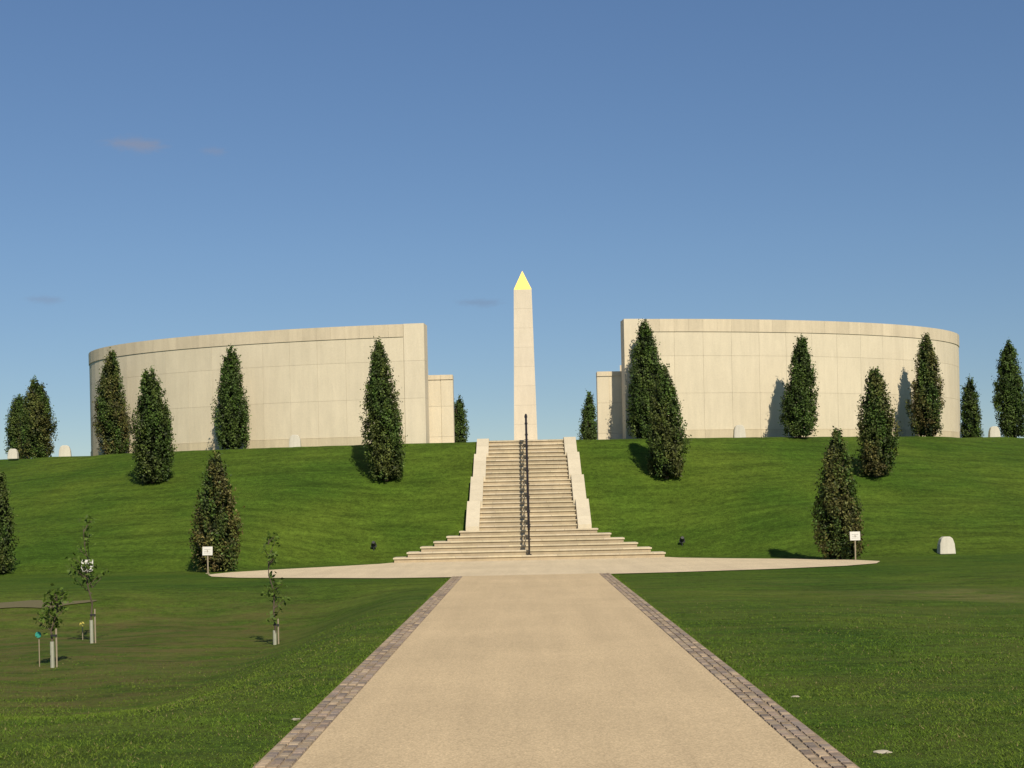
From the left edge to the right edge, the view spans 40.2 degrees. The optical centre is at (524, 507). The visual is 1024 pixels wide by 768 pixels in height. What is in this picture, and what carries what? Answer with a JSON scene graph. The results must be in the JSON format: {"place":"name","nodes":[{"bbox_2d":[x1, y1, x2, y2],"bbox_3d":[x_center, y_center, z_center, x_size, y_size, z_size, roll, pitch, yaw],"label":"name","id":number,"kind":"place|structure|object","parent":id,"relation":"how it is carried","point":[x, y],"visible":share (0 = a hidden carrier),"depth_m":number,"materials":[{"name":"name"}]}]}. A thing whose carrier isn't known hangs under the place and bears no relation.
{"place":"outdoors","nodes":[
{"label":"outdoors","id":0,"kind":"place"},
{"bbox_2d":[0,436,1023,767],"bbox_3d":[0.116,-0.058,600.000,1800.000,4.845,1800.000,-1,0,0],"label":"ground","id":1,"kind":"structure","parent":0,"point":[158,598],"depth_m":32.35,"materials":[{"name":"green plant"}]},
{"bbox_2d":[0,472,19,572],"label":"columnar tree","id":2,"kind":"object","parent":1,"relation":"on","point":[6,535],"visible":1,"depth_m":40.94,"materials":[{"name":"green plant"}]},
{"bbox_2d":[7,449,18,458],"bbox_3d":[-21.334,-2.223,58.400,0.417,0.428,0.248,-1,0,0],"label":"memorial stone","id":3,"kind":"object","parent":1,"relation":"on","point":[13,453],"visible":1,"depth_m":58.30,"materials":[{"name":"white stone"}]},
{"bbox_2d":[4,394,27,458],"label":"columnar tree","id":4,"kind":"object","parent":1,"relation":"on","point":[12,429],"visible":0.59,"depth_m":62.67,"materials":[{"name":"green plant"}]},
{"bbox_2d":[17,375,57,458],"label":"columnar tree","id":5,"kind":"object","parent":1,"relation":"on","point":[35,428],"visible":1,"depth_m":59.66,"materials":[{"name":"green plant"}]},
{"bbox_2d":[35,632,40,665],"bbox_3d":[-7.558,2.234,21.786,0.095,0.597,0.042,-1,0,0],"label":"plant label","id":6,"kind":"object","parent":1,"relation":"on","point":[37,634],"visible":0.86,"depth_m":21.77,"materials":[{"name":"teal plastic"}]},
{"bbox_2d":[0,600,96,607],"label":"soil patch","id":7,"kind":"object","parent":1,"relation":"on","point":[34,603],"visible":0.84,"depth_m":30.23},
{"bbox_2d":[33,583,73,667],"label":"young tree","id":8,"kind":"object","parent":1,"relation":"on","point":[56,603],"visible":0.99,"depth_m":21.62,"materials":[{"name":"green plant"}]},
{"bbox_2d":[59,445,71,456],"bbox_3d":[-19.236,-2.320,58.600,0.497,0.530,0.296,-1,0,-11],"label":"memorial stone","id":9,"kind":"object","parent":1,"relation":"on","point":[64,450],"visible":0.74,"depth_m":58.48,"materials":[{"name":"white stone"}]},
{"bbox_2d":[79,622,83,639],"bbox_3d":[-8.335,2.354,26.386,0.095,0.397,0.042,-1,0,0],"label":"plant label","id":10,"kind":"object","parent":1,"relation":"on","point":[81,624],"visible":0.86,"depth_m":26.36,"materials":[{"name":"yellow plastic"}]},
{"bbox_2d":[81,560,92,572],"bbox_3d":[-12.499,1.764,40.000,0.340,0.520,0.100,-1,0,0],"label":"information sign","id":11,"kind":"object","parent":1,"relation":"on","point":[86,562],"visible":0.23,"depth_m":40.00,"materials":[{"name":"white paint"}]},
{"bbox_2d":[65,515,112,642],"bbox_3d":[-8.023,1.329,25.504,0.826,2.402,0.964,-1,0,0],"label":"young tree","id":12,"kind":"object","parent":1,"relation":"on","point":[85,566],"visible":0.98,"depth_m":25.47,"materials":[{"name":"green plant"}]},
{"bbox_2d":[91,347,132,454],"bbox_3d":[-16.940,-4.311,57.387,1.643,4.481,1.667,-1,0,0],"label":"columnar tree","id":13,"kind":"object","parent":1,"relation":"on","point":[111,422],"visible":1,"depth_m":57.09,"materials":[{"name":"green plant"}]},
{"bbox_2d":[127,365,177,482],"bbox_3d":[-13.284,-2.935,50.053,1.816,4.256,1.738,-1,0,0],"label":"columnar tree","id":14,"kind":"object","parent":1,"relation":"on","point":[153,452],"visible":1,"depth_m":49.68,"materials":[{"name":"green plant"}]},
{"bbox_2d":[202,547,212,573],"bbox_3d":[-8.803,1.522,38.900,0.280,0.850,0.100,-1,0,0],"label":"information sign","id":15,"kind":"object","parent":1,"relation":"on","point":[207,551],"visible":0.94,"depth_m":38.88,"materials":[{"name":"white paint"}]},
{"bbox_2d":[187,446,244,571],"bbox_3d":[-8.862,0.066,40.161,1.650,3.671,1.574,-1,0,0],"label":"columnar tree","id":16,"kind":"object","parent":1,"relation":"on","point":[218,526],"visible":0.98,"depth_m":39.93,"materials":[{"name":"green plant"}]},
{"bbox_2d":[210,345,251,449],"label":"columnar tree","id":17,"kind":"object","parent":1,"relation":"on","point":[231,421],"visible":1,"depth_m":54.33,"materials":[{"name":"green plant"}]},
{"bbox_2d":[89,323,429,455],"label":"curved stone wall","id":18,"kind":"structure","parent":1,"relation":"on","point":[305,385],"depth_m":55.08,"materials":[{"name":"beige stone"}]},
{"bbox_2d":[259,531,290,644],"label":"young tree","id":19,"kind":"object","parent":1,"relation":"on","point":[278,584],"visible":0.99,"depth_m":24.29,"materials":[{"name":"green plant"}]},
{"bbox_2d":[289,435,300,446],"bbox_3d":[-8.838,-2.529,53.900,0.458,0.510,0.272,-1,0,0],"label":"memorial stone","id":20,"kind":"object","parent":1,"relation":"on","point":[294,440],"visible":0.78,"depth_m":53.78,"materials":[{"name":"white stone"}]},
{"bbox_2d":[252,576,462,767],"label":"granite sett edging","id":21,"kind":"object","parent":1,"relation":"on","point":[293,745],"visible":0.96,"depth_m":12.27,"materials":[{"name":"brown granite"}]},
{"bbox_2d":[371,541,376,550],"bbox_3d":[-4.838,1.257,44.900,0.180,0.353,0.249,-1,0,0],"label":"ground spotlight","id":22,"kind":"object","parent":1,"relation":"on","point":[373,544],"visible":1,"depth_m":44.85,"materials":[{"name":"black metal"}]},
{"bbox_2d":[359,336,407,480],"bbox_3d":[-4.998,-3.473,49.480,1.661,5.181,1.662,-1,0,-26],"label":"columnar tree","id":23,"kind":"object","parent":1,"relation":"on","point":[381,399],"visible":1,"depth_m":49.19,"materials":[{"name":"green plant"}]},
{"bbox_2d":[393,414,665,562],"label":"stone staircase","id":24,"kind":"structure","parent":1,"relation":"on","point":[528,500],"depth_m":46.41,"materials":[{"name":"beige stone"}]},
{"bbox_2d":[626,319,662,438],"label":"columnar tree","id":25,"kind":"object","parent":1,"relation":"on","point":[644,355],"visible":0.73,"depth_m":53.00,"materials":[{"name":"green plant"}]},
{"bbox_2d":[645,362,691,478],"bbox_3d":[5.060,-3.046,49.373,1.685,4.147,1.655,-1,0,0],"label":"columnar tree","id":26,"kind":"object","parent":1,"relation":"on","point":[666,439],"visible":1,"depth_m":49.01,"materials":[{"name":"green plant"}]},
{"bbox_2d":[679,536,684,545],"bbox_3d":[5.041,1.105,44.800,0.180,0.353,0.249,-1,0,0],"label":"ground spotlight","id":27,"kind":"object","parent":1,"relation":"on","point":[682,540],"visible":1,"depth_m":44.78,"materials":[{"name":"black metal"}]},
{"bbox_2d":[599,573,859,767],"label":"granite sett edging","id":28,"kind":"object","parent":1,"relation":"on","point":[813,748],"visible":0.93,"depth_m":11.76,"materials":[{"name":"brown granite stone"}]},
{"bbox_2d":[733,425,745,437],"bbox_3d":[8.208,-2.885,53.500,0.458,0.510,0.272,-1,0,0],"label":"memorial stone","id":29,"kind":"object","parent":1,"relation":"on","point":[739,431],"visible":0.87,"depth_m":53.39,"materials":[{"name":"white stone"}]},
{"bbox_2d":[620,319,960,438],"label":"curved stone wall","id":30,"kind":"structure","parent":1,"relation":"on","point":[728,375],"depth_m":55.18,"materials":[{"name":"beige stone"}]},
{"bbox_2d":[778,333,819,437],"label":"columnar tree","id":31,"kind":"object","parent":1,"relation":"on","point":[800,419],"visible":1,"depth_m":53.33,"materials":[{"name":"green plant"}]},
{"bbox_2d":[806,426,868,559],"bbox_3d":[8.788,-0.386,39.475,1.597,3.840,1.550,-1,0,39],"label":"columnar tree","id":32,"kind":"object","parent":1,"relation":"on","point":[836,511],"visible":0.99,"depth_m":39.17,"materials":[{"name":"green plant"}]},
{"bbox_2d":[850,532,859,559],"bbox_3d":[9.092,1.122,38.500,0.280,0.900,0.100,-1,0,0],"label":"information sign","id":33,"kind":"object","parent":1,"relation":"on","point":[854,536],"visible":0.94,"depth_m":38.48,"materials":[{"name":"white paint"}]},
{"bbox_2d":[854,366,901,476],"bbox_3d":[12.272,-2.988,48.765,1.600,3.951,1.740,-1,0,0],"label":"columnar tree","id":34,"kind":"object","parent":1,"relation":"on","point":[877,458],"visible":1,"depth_m":48.37,"materials":[{"name":"green plant"}]},
{"bbox_2d":[873,750,891,753],"bbox_3d":[2.356,1.609,9.196,0.119,0.027,0.080,-1,0,25],"label":"loose stone","id":35,"kind":"object","parent":1,"relation":"on","point":[881,751],"visible":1,"depth_m":9.18,"materials":[{"name":"white stone"}]},
{"bbox_2d":[905,332,945,436],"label":"columnar tree","id":36,"kind":"object","parent":1,"relation":"on","point":[927,404],"visible":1,"depth_m":56.13,"materials":[{"name":"green plant"}]},
{"bbox_2d":[937,536,955,553],"bbox_3d":[12.343,1.116,41.000,0.477,0.510,0.284,-1,0,-6],"label":"memorial stone","id":37,"kind":"object","parent":1,"relation":"on","point":[945,545],"visible":1,"depth_m":40.88,"materials":[{"name":"white stone"}]},
{"bbox_2d":[960,376,983,437],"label":"columnar tree","id":38,"kind":"object","parent":1,"relation":"on","point":[971,417],"visible":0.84,"depth_m":65.80,"materials":[{"name":"green plant"}]},
{"bbox_2d":[988,426,1000,436],"bbox_3d":[19.656,-3.125,58.600,0.458,0.510,0.272,-1,0,0],"label":"memorial stone","id":39,"kind":"object","parent":1,"relation":"on","point":[993,431],"visible":0.77,"depth_m":58.49,"materials":[{"name":"white stone"}]},
{"bbox_2d":[990,339,1023,437],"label":"columnar tree","id":40,"kind":"object","parent":1,"relation":"on","point":[1007,401],"visible":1,"depth_m":58.74,"materials":[{"name":"green plant"}]},
{"bbox_2d":[0,0,1023,458],"label":"sky","id":41,"kind":"structure","parent":0,"point":[169,168],"materials":[{"name":"blue"}]},
{"bbox_2d":[208,557,878,577],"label":"forecourt pavement","id":42,"kind":"structure","parent":0,"point":[530,567],"depth_m":37.82,"materials":[{"name":"beige stone"}]},
{"bbox_2d":[292,573,816,767],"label":"gravel path","id":43,"kind":"structure","parent":0,"point":[593,670],"depth_m":12.04,"materials":[{"name":"beige gravel"}]},
{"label":"memorial pavement","id":44,"kind":"structure","parent":0,"visible":0},
{"bbox_2d":[428,375,454,442],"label":"stone wall","id":45,"kind":"structure","parent":44,"relation":"on","point":[441,407],"depth_m":55.29,"materials":[{"name":"beige stone"}]},
{"bbox_2d":[454,394,469,442],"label":"columnar tree","id":46,"kind":"object","parent":44,"relation":"on","point":[460,419],"visible":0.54,"depth_m":65.84,"materials":[{"name":"green plant"}]},
{"bbox_2d":[514,271,537,439],"bbox_3d":[-0.021,-6.596,63.400,1.600,8.210,1.600,-1,0,0],"label":"obelisk","id":47,"kind":"object","parent":44,"relation":"on","point":[524,387],"visible":0.75,"depth_m":62.94,"materials":[{"name":"stone"}]},
{"bbox_2d":[576,390,596,439],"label":"columnar tree","id":48,"kind":"object","parent":44,"relation":"on","point":[588,427],"visible":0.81,"depth_m":65.86,"materials":[{"name":"green plant"}]},
{"bbox_2d":[596,371,622,439],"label":"stone wall","id":49,"kind":"structure","parent":44,"relation":"on","point":[609,404],"depth_m":55.27,"materials":[{"name":"beige stone"}]}
]}

